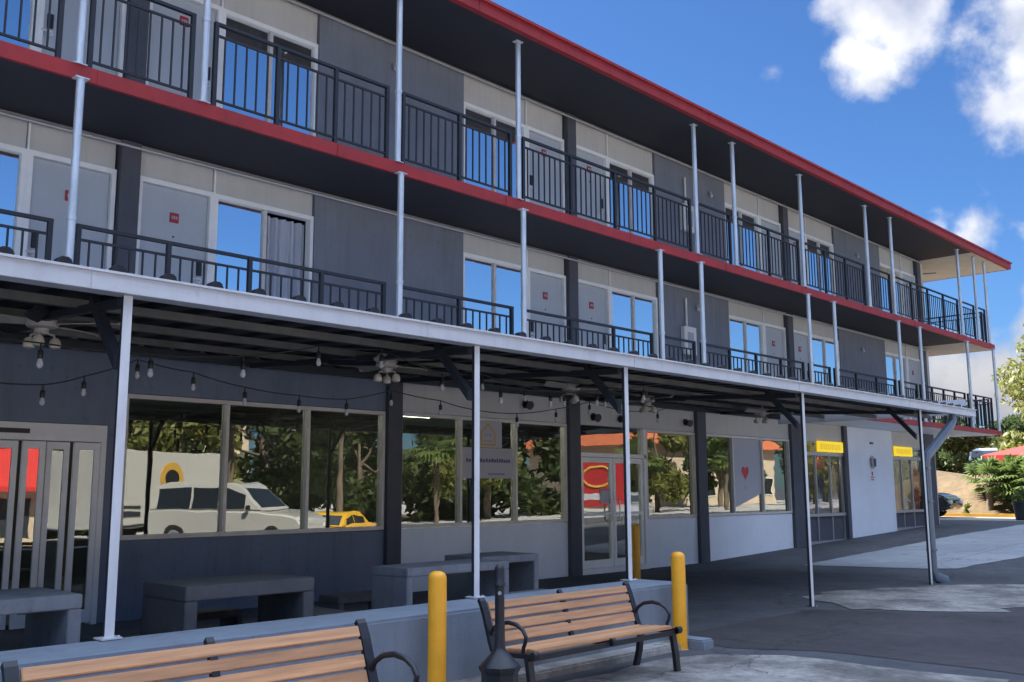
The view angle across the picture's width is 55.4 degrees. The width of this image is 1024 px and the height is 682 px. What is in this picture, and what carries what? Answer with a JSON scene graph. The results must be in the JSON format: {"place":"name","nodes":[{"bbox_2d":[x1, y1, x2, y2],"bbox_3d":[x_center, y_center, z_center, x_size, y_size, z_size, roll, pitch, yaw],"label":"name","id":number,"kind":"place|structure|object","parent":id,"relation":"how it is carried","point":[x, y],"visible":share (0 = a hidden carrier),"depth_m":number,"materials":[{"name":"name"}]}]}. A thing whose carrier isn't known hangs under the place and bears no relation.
{"place":"outdoors","nodes":[
{"label":"outdoors","id":0,"kind":"place"},
{"bbox_2d":[0,601,367,650],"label":"patio floor","id":1,"kind":"structure","parent":0,"point":[12,640],"depth_m":10.50,"materials":[{"name":"concrete"}]},
{"bbox_2d":[0,587,82,648],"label":"patio table","id":2,"kind":"object","parent":1,"relation":"on","point":[52,617],"visible":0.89,"depth_m":6.79,"materials":[{"name":"concrete"}]},
{"bbox_2d":[140,607,242,635],"bbox_3d":[-2.753,2.550,8.388,0.300,0.426,0.800,-9,-12,43],"label":"concrete stool","id":3,"kind":"object","parent":1,"relation":"on","point":[228,616],"visible":0.34,"depth_m":8.53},
{"bbox_2d":[141,573,313,634],"bbox_3d":[-2.283,2.305,7.863,0.690,0.746,1.150,-9,-12,43],"label":"patio table","id":4,"kind":"object","parent":1,"relation":"on","point":[169,606],"visible":0.62,"depth_m":7.66,"materials":[{"name":"concrete"}]},
{"bbox_2d":[313,606,352,615],"bbox_3d":[-1.746,2.620,8.745,0.650,0.386,0.380,-9,-12,43],"label":"concrete stool","id":5,"kind":"object","parent":1,"relation":"on","point":[317,611],"visible":0.03,"depth_m":8.73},
{"bbox_2d":[319,590,371,609],"bbox_3d":[-1.603,2.808,10.036,0.350,0.406,0.700,-9,-12,43],"label":"concrete stool","id":6,"kind":"object","parent":1,"relation":"on","point":[335,601],"visible":0.37,"depth_m":9.86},
{"bbox_2d":[371,559,508,609],"bbox_3d":[-0.680,2.555,9.536,0.520,0.746,1.350,-9,-12,43],"label":"patio table","id":7,"kind":"object","parent":1,"relation":"on","point":[392,585],"visible":0.51,"depth_m":9.20,"materials":[{"name":"concrete"}]},
{"bbox_2d":[445,551,538,600],"bbox_3d":[-0.224,2.760,10.877,0.600,0.746,0.900,-9,-12,43],"label":"patio table","id":8,"kind":"object","parent":1,"relation":"on","point":[523,571],"visible":0.36,"depth_m":10.90,"materials":[{"name":"concrete"}]},
{"bbox_2d":[0,520,1023,681],"bbox_3d":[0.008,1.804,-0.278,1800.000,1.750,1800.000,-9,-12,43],"label":"ground","id":9,"kind":"structure","parent":0,"point":[725,592],"depth_m":15.50,"materials":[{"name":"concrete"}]},
{"bbox_2d":[0,618,419,681],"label":"park bench","id":10,"kind":"object","parent":9,"relation":"on","point":[213,666],"visible":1,"depth_m":4.61,"materials":[{"name":"wood"}]},
{"bbox_2d":[0,579,688,681],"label":"wall","id":11,"kind":"structure","parent":9,"relation":"on","point":[402,630],"depth_m":6.90,"materials":[{"name":"concrete"}]},
{"bbox_2d":[427,571,446,681],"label":"bollard","id":12,"kind":"object","parent":9,"relation":"on","point":[437,612],"visible":1,"depth_m":6.86,"materials":[{"name":"metal"}]},
{"bbox_2d":[0,246,976,640],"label":"patio canopy","id":13,"kind":"object","parent":9,"relation":"on","point":[164,314],"visible":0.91,"depth_m":8.92,"materials":[{"name":"metal"}]},
{"bbox_2d":[0,306,119,349],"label":"ceiling fan","id":14,"kind":"object","parent":13,"relation":"hanging from","point":[34,315],"visible":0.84,"depth_m":7.23,"materials":[{"name":"grey metal"}]},
{"bbox_2d":[0,337,659,406],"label":"string lights","id":15,"kind":"object","parent":13,"relation":"hanging from","point":[40,354],"visible":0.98,"depth_m":8.30,"materials":[{"name":"black plastic"}]},
{"bbox_2d":[0,359,682,426],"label":"string lights","id":16,"kind":"object","parent":13,"relation":"hanging from","point":[136,376],"visible":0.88,"depth_m":9.70,"materials":[{"name":"black plastic"}]},
{"bbox_2d":[327,353,441,383],"bbox_3d":[-1.267,0.238,9.720,1.138,0.355,1.128,1,-9,-8],"label":"ceiling fan","id":17,"kind":"object","parent":13,"relation":"hanging from","point":[387,368],"visible":0.77,"depth_m":9.68,"materials":[{"name":"grey metal"}]},
{"bbox_2d":[463,370,643,406],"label":"string lights","id":18,"kind":"object","parent":13,"relation":"hanging from","point":[525,395],"visible":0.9,"depth_m":11.48,"materials":[{"name":"black plastic"}]},
{"bbox_2d":[526,381,613,403],"bbox_3d":[0.702,0.597,12.212,1.138,0.355,1.128,-5,-10,26],"label":"ceiling fan","id":19,"kind":"object","parent":13,"relation":"hanging from","point":[548,385],"visible":0.69,"depth_m":12.14,"materials":[{"name":"grey metal"}]},
{"bbox_2d":[608,392,685,412],"bbox_3d":[1.970,0.866,14.179,1.138,0.355,1.128,6,-11,-36],"label":"ceiling fan","id":20,"kind":"object","parent":13,"relation":"hanging from","point":[649,400],"visible":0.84,"depth_m":14.14,"materials":[{"name":"grey metal"}]},
{"bbox_2d":[726,406,793,423],"bbox_3d":[4.217,1.223,16.557,1.138,0.355,1.128,-6,-10,32],"label":"ceiling fan","id":21,"kind":"object","parent":13,"relation":"hanging from","point":[761,412],"visible":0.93,"depth_m":16.52,"materials":[{"name":"grey metal"}]},
{"bbox_2d":[0,0,1011,630],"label":"motel building","id":22,"kind":"structure","parent":9,"relation":"on","point":[482,164],"depth_m":15.61,"materials":[{"name":"paint"}]},
{"bbox_2d":[0,440,18,629],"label":"sliding door","id":23,"kind":"structure","parent":22,"relation":"in","point":[13,445],"depth_m":10.42,"materials":[{"name":"white paint"}]},
{"bbox_2d":[0,142,26,254],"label":"window frame","id":24,"kind":"structure","parent":22,"relation":"in","point":[13,159],"depth_m":10.81,"materials":[{"name":"white paint"}]},
{"bbox_2d":[0,0,37,49],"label":"window frame","id":25,"kind":"structure","parent":22,"relation":"in","point":[13,10],"depth_m":11.08,"materials":[{"name":"glass"}]},
{"bbox_2d":[8,441,45,629],"bbox_3d":[-5.217,2.072,10.500,0.040,1.980,0.240,-9,-12,43],"label":"sliding door","id":26,"kind":"structure","parent":22,"relation":"in","point":[16,621],"depth_m":10.51,"materials":[{"name":"white paint"}]},
{"bbox_2d":[36,442,69,589],"bbox_3d":[-5.062,2.107,10.731,0.040,1.980,0.250,-9,-12,43],"label":"sliding door","id":27,"kind":"structure","parent":22,"relation":"in","point":[65,446],"depth_m":10.75,"materials":[{"name":"white paint"}]},
{"bbox_2d":[25,158,109,268],"bbox_3d":[-5.113,-1.042,11.171,0.117,2.010,0.915,-9,-12,43],"label":"door","id":28,"kind":"structure","parent":22,"relation":"in","point":[50,180],"depth_m":11.22,"materials":[{"name":"grey paint"}]},
{"bbox_2d":[41,0,119,74],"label":"door","id":29,"kind":"structure","parent":22,"relation":"in","point":[71,6],"depth_m":11.62,"materials":[{"name":"grey paint"}]},
{"bbox_2d":[64,442,99,622],"bbox_3d":[-4.818,2.134,10.910,0.040,1.980,0.290,-9,-12,43],"label":"sliding door","id":30,"kind":"structure","parent":22,"relation":"in","point":[77,446],"depth_m":10.91,"materials":[{"name":"white paint"}]},
{"bbox_2d":[138,183,207,284],"bbox_3d":[-4.218,-0.904,12.093,0.117,2.010,0.890,-9,-12,43],"label":"door","id":31,"kind":"structure","parent":22,"relation":"in","point":[166,214],"depth_m":12.18,"materials":[{"name":"grey paint"}]},
{"bbox_2d":[149,0,215,101],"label":"door","id":32,"kind":"structure","parent":22,"relation":"in","point":[156,20],"depth_m":12.49,"materials":[{"name":"grey paint"}]},
{"bbox_2d":[119,393,385,539],"bbox_3d":[-3.219,1.661,12.716,0.120,1.690,3.880,-9,-12,43],"label":"window frame","id":33,"kind":"structure","parent":22,"relation":"in","point":[225,422],"depth_m":12.70,"materials":[{"name":"metal"}]},
{"bbox_2d":[212,193,313,301],"bbox_3d":[-3.375,-0.786,13.051,0.195,2.090,1.520,-9,-12,43],"label":"window frame","id":34,"kind":"structure","parent":22,"relation":"in","point":[243,227],"depth_m":13.07,"materials":[{"name":"white paint"}]},
{"bbox_2d":[219,8,318,136],"bbox_3d":[-3.386,-3.345,13.445,0.195,2.030,1.520,-9,-12,43],"label":"window frame","id":35,"kind":"structure","parent":22,"relation":"in","point":[230,18],"depth_m":13.42,"materials":[{"name":"glass"}]},
{"bbox_2d":[401,412,567,527],"bbox_3d":[-0.382,2.089,15.641,0.120,1.690,3.765,-9,-12,43],"label":"window frame","id":36,"kind":"structure","parent":22,"relation":"in","point":[458,419],"depth_m":15.95,"materials":[{"name":"metal"}]},
{"bbox_2d":[462,447,512,478],"bbox_3d":[-0.393,1.959,15.633,0.007,0.485,1.180,-9,-12,43],"label":"window banner","id":37,"kind":"object","parent":22,"relation":"attached to","point":[497,463],"depth_m":15.70,"materials":[{"name":"grey paper"}]},
{"bbox_2d":[480,421,501,447],"bbox_3d":[-0.358,1.512,15.736,0.013,0.420,0.560,-9,-12,43],"label":"window poster","id":38,"kind":"object","parent":22,"relation":"attached to","point":[490,434],"depth_m":15.75,"materials":[{"name":"grey paper"}]},
{"bbox_2d":[463,252,526,334],"bbox_3d":[-0.335,-0.317,16.183,0.195,2.090,1.520,-9,-12,43],"label":"window frame","id":39,"kind":"structure","parent":22,"relation":"in","point":[484,278],"depth_m":16.17,"materials":[{"name":"glass"}]},
{"bbox_2d":[464,101,525,198],"bbox_3d":[-0.346,-2.876,16.577,0.195,2.030,1.520,-9,-12,43],"label":"window frame","id":40,"kind":"structure","parent":22,"relation":"in","point":[471,110],"depth_m":16.52,"materials":[{"name":"white paint"}]},
{"bbox_2d":[522,400,533,409],"bbox_3d":[0.270,1.068,16.312,0.163,0.172,0.164,-9,-12,43],"label":"wall lamp","id":41,"kind":"object","parent":22,"relation":"attached to","point":[527,404],"visible":0.92,"depth_m":16.28,"materials":[{"name":"black metal"}]},
{"bbox_2d":[529,132,559,210],"bbox_3d":[0.576,-2.723,17.436,0.117,1.950,0.915,-9,-12,43],"label":"door","id":42,"kind":"structure","parent":22,"relation":"in","point":[532,136],"depth_m":17.51,"materials":[{"name":"grey paint"}]},
{"bbox_2d":[530,272,561,342],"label":"door","id":43,"kind":"structure","parent":22,"relation":"in","point":[545,291],"depth_m":17.15,"materials":[{"name":"grey paint"}]},
{"bbox_2d":[576,150,604,224],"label":"door","id":44,"kind":"structure","parent":22,"relation":"in","point":[580,154],"depth_m":18.44,"materials":[{"name":"grey paint"}]},
{"bbox_2d":[578,284,606,349],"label":"door","id":45,"kind":"structure","parent":22,"relation":"in","point":[592,300],"depth_m":18.07,"materials":[{"name":"grey paint"}]},
{"bbox_2d":[591,413,601,421],"bbox_3d":[1.517,1.379,17.578,0.163,0.172,0.164,-9,-12,43],"label":"wall lamp","id":46,"kind":"object","parent":22,"relation":"attached to","point":[596,417],"visible":1,"depth_m":17.54,"materials":[{"name":"black metal"}]},
{"bbox_2d":[581,457,613,568],"bbox_3d":[1.537,3.061,17.442,0.133,1.940,0.910,-9,-12,43],"label":"shop door","id":47,"kind":"structure","parent":22,"relation":"in","point":[609,562],"depth_m":17.60,"materials":[{"name":"white paint"}]},
{"bbox_2d":[600,488,609,502],"bbox_3d":[1.689,2.809,17.682,0.007,0.270,0.270,-9,-12,43],"label":"door notice","id":48,"kind":"object","parent":22,"relation":"attached to","point":[604,495],"depth_m":17.68,"materials":[{"name":"grey paper"}]},
{"bbox_2d":[612,458,644,565],"bbox_3d":[2.181,3.161,18.106,0.133,1.940,0.910,-9,-12,43],"label":"shop door","id":49,"kind":"structure","parent":22,"relation":"in","point":[617,561],"depth_m":18.25,"materials":[{"name":"white paint"}]},
{"bbox_2d":[608,157,653,239],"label":"window frame","id":50,"kind":"structure","parent":22,"relation":"in","point":[613,164],"depth_m":19.36,"materials":[{"name":"glass"}]},
{"bbox_2d":[611,287,658,357],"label":"window frame","id":51,"kind":"structure","parent":22,"relation":"in","point":[631,310],"depth_m":18.98,"materials":[{"name":"glass"}]},
{"bbox_2d":[645,429,696,518],"bbox_3d":[3.110,2.628,19.238,0.120,1.690,1.700,-9,-12,43],"label":"window frame","id":52,"kind":"structure","parent":22,"relation":"in","point":[692,458],"depth_m":19.71,"materials":[{"name":"metal"}]},
{"bbox_2d":[680,177,694,233],"bbox_3d":[3.705,-2.403,20.522,0.105,2.140,0.440,-9,-12,43],"label":"electrical box","id":53,"kind":"object","parent":22,"relation":"attached to","point":[684,209],"visible":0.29,"depth_m":20.47,"materials":[{"name":"white"}]},
{"bbox_2d":[683,419,692,426],"bbox_3d":[3.559,1.654,19.688,0.163,0.172,0.164,-9,-12,43],"label":"wall lamp","id":54,"kind":"object","parent":22,"relation":"attached to","point":[686,422],"visible":1,"depth_m":19.66,"materials":[{"name":"black metal"}]},
{"bbox_2d":[681,298,696,359],"bbox_3d":[3.647,0.176,20.052,0.105,2.140,0.440,-9,-12,43],"label":"electrical box","id":55,"kind":"object","parent":22,"relation":"attached to","point":[688,332],"visible":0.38,"depth_m":20.01,"materials":[{"name":"white"}]},
{"bbox_2d":[688,332,693,348],"bbox_3d":[3.682,-0.008,20.045,0.005,0.340,0.220,-9,-12,43],"label":"box window","id":56,"kind":"structure","parent":55,"relation":"in","point":[690,335],"depth_m":20.03,"materials":[{"name":"grey metal"}]},
{"bbox_2d":[725,203,760,272],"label":"window frame","id":57,"kind":"structure","parent":22,"relation":"in","point":[741,213],"depth_m":22.48,"materials":[{"name":"white paint"}]},
{"bbox_2d":[733,438,760,506],"bbox_3d":[5.148,2.885,21.329,0.007,1.500,1.140,-9,-12,43],"label":"heart banner","id":58,"kind":"object","parent":22,"relation":"attached to","point":[747,472],"visible":1,"depth_m":21.32,"materials":[{"name":"fabric"}]},
{"bbox_2d":[729,315,764,374],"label":"window frame","id":59,"kind":"structure","parent":22,"relation":"in","point":[745,334],"depth_m":21.96,"materials":[{"name":"glass"}]},
{"bbox_2d":[706,434,792,515],"bbox_3d":[5.181,2.947,21.371,0.120,1.690,3.600,-9,-12,43],"label":"window frame","id":60,"kind":"structure","parent":22,"relation":"in","point":[732,499],"depth_m":21.65,"materials":[{"name":"metal"}]},
{"bbox_2d":[761,220,779,278],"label":"door","id":61,"kind":"structure","parent":22,"relation":"in","point":[765,224],"depth_m":23.30,"materials":[{"name":"grey paint"}]},
{"bbox_2d":[765,327,783,376],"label":"door","id":62,"kind":"structure","parent":22,"relation":"in","point":[774,343],"depth_m":22.87,"materials":[{"name":"grey paint"}]},
{"bbox_2d":[789,231,802,285],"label":"door","id":63,"kind":"structure","parent":22,"relation":"in","point":[791,234],"depth_m":24.13,"materials":[{"name":"grey paint"}]},
{"bbox_2d":[794,333,808,380],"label":"door","id":64,"kind":"structure","parent":22,"relation":"in","point":[800,341],"depth_m":23.84,"materials":[{"name":"grey paint"}]},
{"bbox_2d":[803,478,811,510],"bbox_3d":[7.074,3.628,23.384,0.109,0.880,0.400,-9,-12,43],"label":"hanging garment","id":65,"kind":"object","parent":22,"relation":"hanging from","point":[810,504],"visible":0.23,"depth_m":23.38,"materials":[{"name":"blue"}]},
{"bbox_2d":[816,456,823,468],"bbox_3d":[7.591,2.997,24.029,0.109,0.320,0.400,-9,-12,43],"label":"hanging garment","id":66,"kind":"object","parent":22,"relation":"hanging from","point":[819,462],"visible":0.97,"depth_m":23.95,"materials":[{"name":"red"}]},
{"bbox_2d":[806,234,835,295],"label":"window frame","id":67,"kind":"structure","parent":22,"relation":"in","point":[812,240],"depth_m":25.05,"materials":[{"name":"glass"}]},
{"bbox_2d":[818,472,826,512],"bbox_3d":[7.607,3.716,23.933,0.109,0.970,0.400,-9,-12,43],"label":"hanging garment","id":68,"kind":"object","parent":22,"relation":"hanging from","point":[822,505],"visible":0.97,"depth_m":23.86,"materials":[{"name":"fabric"}]},
{"bbox_2d":[812,334,839,384],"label":"window frame","id":69,"kind":"structure","parent":22,"relation":"in","point":[823,347],"depth_m":24.64,"materials":[{"name":"glass"}]},
{"bbox_2d":[816,441,842,452],"bbox_3d":[7.879,2.623,24.141,0.044,0.260,1.360,-9,-12,43],"label":"shop sign","id":70,"kind":"object","parent":22,"relation":"attached to","point":[827,446],"visible":1,"depth_m":24.08,"materials":[{"name":"yellow"}]},
{"bbox_2d":[831,466,838,511],"bbox_3d":[8.078,3.699,24.432,0.093,1.150,0.340,-9,-12,43],"label":"hanging garment","id":71,"kind":"object","parent":22,"relation":"hanging from","point":[834,495],"visible":0.92,"depth_m":24.38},
{"bbox_2d":[870,456,875,468],"bbox_3d":[9.548,3.209,25.755,0.105,0.330,0.220,-9,-12,43],"label":"wall meter","id":72,"kind":"object","parent":22,"relation":"attached to","point":[873,462],"depth_m":25.71,"materials":[{"name":"grey metal"}]},
{"bbox_2d":[880,263,903,316],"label":"window frame","id":73,"kind":"structure","parent":22,"relation":"in","point":[883,267],"depth_m":28.20,"materials":[{"name":"glass"}]},
{"bbox_2d":[885,352,910,419],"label":"window frame","id":74,"kind":"structure","parent":22,"relation":"in","point":[892,360],"depth_m":27.78,"materials":[{"name":"glass"}]},
{"bbox_2d":[893,446,912,456],"bbox_3d":[10.961,3.099,27.316,0.044,0.260,1.220,-9,-12,43],"label":"shop sign","id":75,"kind":"object","parent":22,"relation":"attached to","point":[902,451],"visible":1,"depth_m":27.26,"materials":[{"name":"yellow"}]},
{"bbox_2d":[902,274,914,319],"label":"door","id":76,"kind":"structure","parent":22,"relation":"in","point":[904,277],"depth_m":29.06,"materials":[{"name":"grey paint"}]},
{"bbox_2d":[908,360,919,419],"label":"door","id":77,"kind":"structure","parent":22,"relation":"in","point":[913,365],"depth_m":28.73,"materials":[{"name":"grey paint"}]},
{"bbox_2d":[913,467,918,481],"bbox_3d":[11.678,3.860,28.202,0.093,0.450,0.340,-9,-12,43],"label":"hanging garment","id":78,"kind":"object","parent":22,"relation":"hanging from","point":[915,478],"visible":1,"depth_m":28.13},
{"bbox_2d":[914,485,920,501],"bbox_3d":[11.680,4.393,28.120,0.109,0.470,0.400,-9,-12,43],"label":"hanging garment","id":79,"kind":"object","parent":22,"relation":"hanging from","point":[916,495],"visible":1,"depth_m":28.04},
{"bbox_2d":[452,639,680,681],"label":"wall kerb","id":80,"kind":"structure","parent":9,"relation":"on","point":[571,665],"depth_m":8.08,"materials":[{"name":"concrete"}]},
{"bbox_2d":[632,524,640,578],"bbox_3d":[2.040,3.466,16.003,0.156,0.898,0.156,-9,-12,43],"label":"bollard","id":81,"kind":"object","parent":9,"relation":"on","point":[636,562],"visible":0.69,"depth_m":15.95,"materials":[{"name":"metal"}]},
{"bbox_2d":[687,635,713,650],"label":"bollard plinth","id":82,"kind":"structure","parent":9,"relation":"on","point":[699,643],"depth_m":8.98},
{"bbox_2d":[671,551,688,649],"bbox_3d":[1.554,2.416,9.063,0.156,0.898,0.156,-9,-12,43],"label":"bollard","id":83,"kind":"object","parent":82,"relation":"on","point":[678,585],"visible":0.8,"depth_m":9.02,"materials":[{"name":"metal"}]},
{"bbox_2d":[564,654,1008,681],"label":"worn concrete","id":84,"kind":"object","parent":9,"relation":"on","point":[738,668],"visible":1,"depth_m":7.80,"materials":[{"name":"concrete"}]},
{"bbox_2d":[479,563,520,681],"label":"ash receptacle","id":85,"kind":"object","parent":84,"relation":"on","point":[499,663],"visible":1,"depth_m":6.22,"materials":[{"name":"black metal"}]},
{"bbox_2d":[477,581,682,681],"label":"park bench","id":86,"kind":"object","parent":84,"relation":"on","point":[529,653],"visible":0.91,"depth_m":7.52,"materials":[{"name":"wood"}]},
{"bbox_2d":[689,608,1023,673],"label":"asphalt patch","id":87,"kind":"object","parent":9,"relation":"on","point":[994,641],"visible":0.91,"depth_m":9.77,"materials":[{"name":"asphalt"}]},
{"bbox_2d":[804,584,1023,611],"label":"worn concrete","id":88,"kind":"object","parent":9,"relation":"on","point":[977,598],"visible":0.94,"depth_m":13.06,"materials":[{"name":"concrete"}]},
{"bbox_2d":[806,524,1023,567],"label":"concrete apron","id":89,"kind":"object","parent":9,"relation":"on","point":[976,548],"visible":0.95,"depth_m":20.16,"materials":[{"name":"concrete"}]},
{"bbox_2d":[943,513,1014,516],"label":"kerb","id":90,"kind":"structure","parent":9,"relation":"on","point":[974,515],"depth_m":33.31,"materials":[{"name":"yellow paint"}]},
{"bbox_2d":[940,516,1023,520],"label":"pavement drive","id":91,"kind":"structure","parent":9,"relation":"on","point":[982,518],"depth_m":31.40,"materials":[{"name":"concrete"}]},
{"bbox_2d":[938,492,963,516],"bbox_3d":[13.071,5.400,33.946,4.550,1.419,2.100,-7,-11,38],"label":"parked car","id":92,"kind":"object","parent":91,"relation":"on","point":[948,502],"visible":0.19,"depth_m":32.32,"materials":[{"name":"grey paint"}]},
{"bbox_2d":[1011,486,1023,519],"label":"planter","id":93,"kind":"object","parent":91,"relation":"on","point":[1018,506],"visible":1,"depth_m":29.43,"materials":[{"name":"grey"}]},
{"bbox_2d":[509,589,548,593],"bbox_3d":[0.181,2.815,10.125,0.300,0.406,0.700,-9,-12,43],"label":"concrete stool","id":94,"kind":"object","parent":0,"point":[526,591],"visible":0.04,"depth_m":10.20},
{"bbox_2d":[491,0,1023,428],"label":"sky","id":95,"kind":"structure","parent":0,"point":[918,105],"materials":[{"name":"blue"}]},
{"bbox_2d":[936,470,1014,513],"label":"hill","id":96,"kind":"structure","parent":0,"point":[952,483],"depth_m":35.75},
{"bbox_2d":[935,420,980,473],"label":"leafy tree","id":97,"kind":"object","parent":96,"relation":"on","point":[940,450],"visible":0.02,"depth_m":57.92,"materials":[{"name":"green plant"}]},
{"bbox_2d":[935,415,993,474],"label":"leafy tree","id":98,"kind":"object","parent":96,"relation":"on","point":[949,458],"visible":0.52,"depth_m":47.24,"materials":[{"name":"green plant"}]},
{"bbox_2d":[962,503,971,512],"bbox_3d":[15.947,6.036,34.182,0.356,0.735,0.513,-9,-12,43],"label":"leafy shrub","id":99,"kind":"object","parent":96,"relation":"on","point":[967,506],"visible":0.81,"depth_m":34.21,"materials":[{"name":"green plant"}]},
{"bbox_2d":[969,448,996,460],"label":"sport utility vehicle","id":100,"kind":"object","parent":96,"relation":"on","point":[982,451],"visible":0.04,"depth_m":58.82,"materials":[{"name":"silver metal"}]},
{"bbox_2d":[958,455,1016,510],"bbox_3d":[16.928,5.034,34.493,2.227,1.998,2.341,-9,-12,43],"label":"palmetto","id":101,"kind":"object","parent":96,"relation":"on","point":[979,467],"visible":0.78,"depth_m":34.44,"materials":[{"name":"green plant"}]},
{"bbox_2d":[974,436,1002,448],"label":"leafy tree","id":102,"kind":"object","parent":96,"relation":"on","point":[994,443],"visible":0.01,"depth_m":63.20,"materials":[{"name":"green plant"}]},
{"bbox_2d":[978,452,1023,493],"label":"palmetto","id":103,"kind":"object","parent":96,"relation":"on","point":[1014,460],"visible":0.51,"depth_m":34.00,"materials":[{"name":"green plant"}]},
{"bbox_2d":[981,446,1023,461],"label":"red tent","id":104,"kind":"object","parent":96,"relation":"on","point":[1016,451],"visible":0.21,"depth_m":41.40,"materials":[{"name":"fabric"}]},
{"bbox_2d":[984,414,1023,441],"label":"leafy tree","id":105,"kind":"object","parent":96,"relation":"on","point":[1012,422],"visible":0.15,"depth_m":69.35,"materials":[{"name":"green plant"}]},
{"bbox_2d":[991,324,1023,420],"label":"leafy tree","id":106,"kind":"object","parent":96,"relation":"on","point":[1014,386],"visible":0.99,"depth_m":38.33,"materials":[{"name":"green plant"}]},
{"bbox_2d":[995,429,1023,451],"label":"leafy tree","id":107,"kind":"object","parent":96,"relation":"on","point":[1013,438],"visible":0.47,"depth_m":55.49,"materials":[{"name":"green plant"}]},
{"bbox_2d":[995,459,1023,501],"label":"palmetto","id":108,"kind":"object","parent":96,"relation":"on","point":[1017,469],"visible":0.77,"depth_m":33.53,"materials":[{"name":"green plant"}]},
{"bbox_2d":[1004,482,1023,510],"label":"leafy shrub","id":109,"kind":"object","parent":96,"relation":"on","point":[1007,502],"visible":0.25,"depth_m":33.69,"materials":[{"name":"green plant"}]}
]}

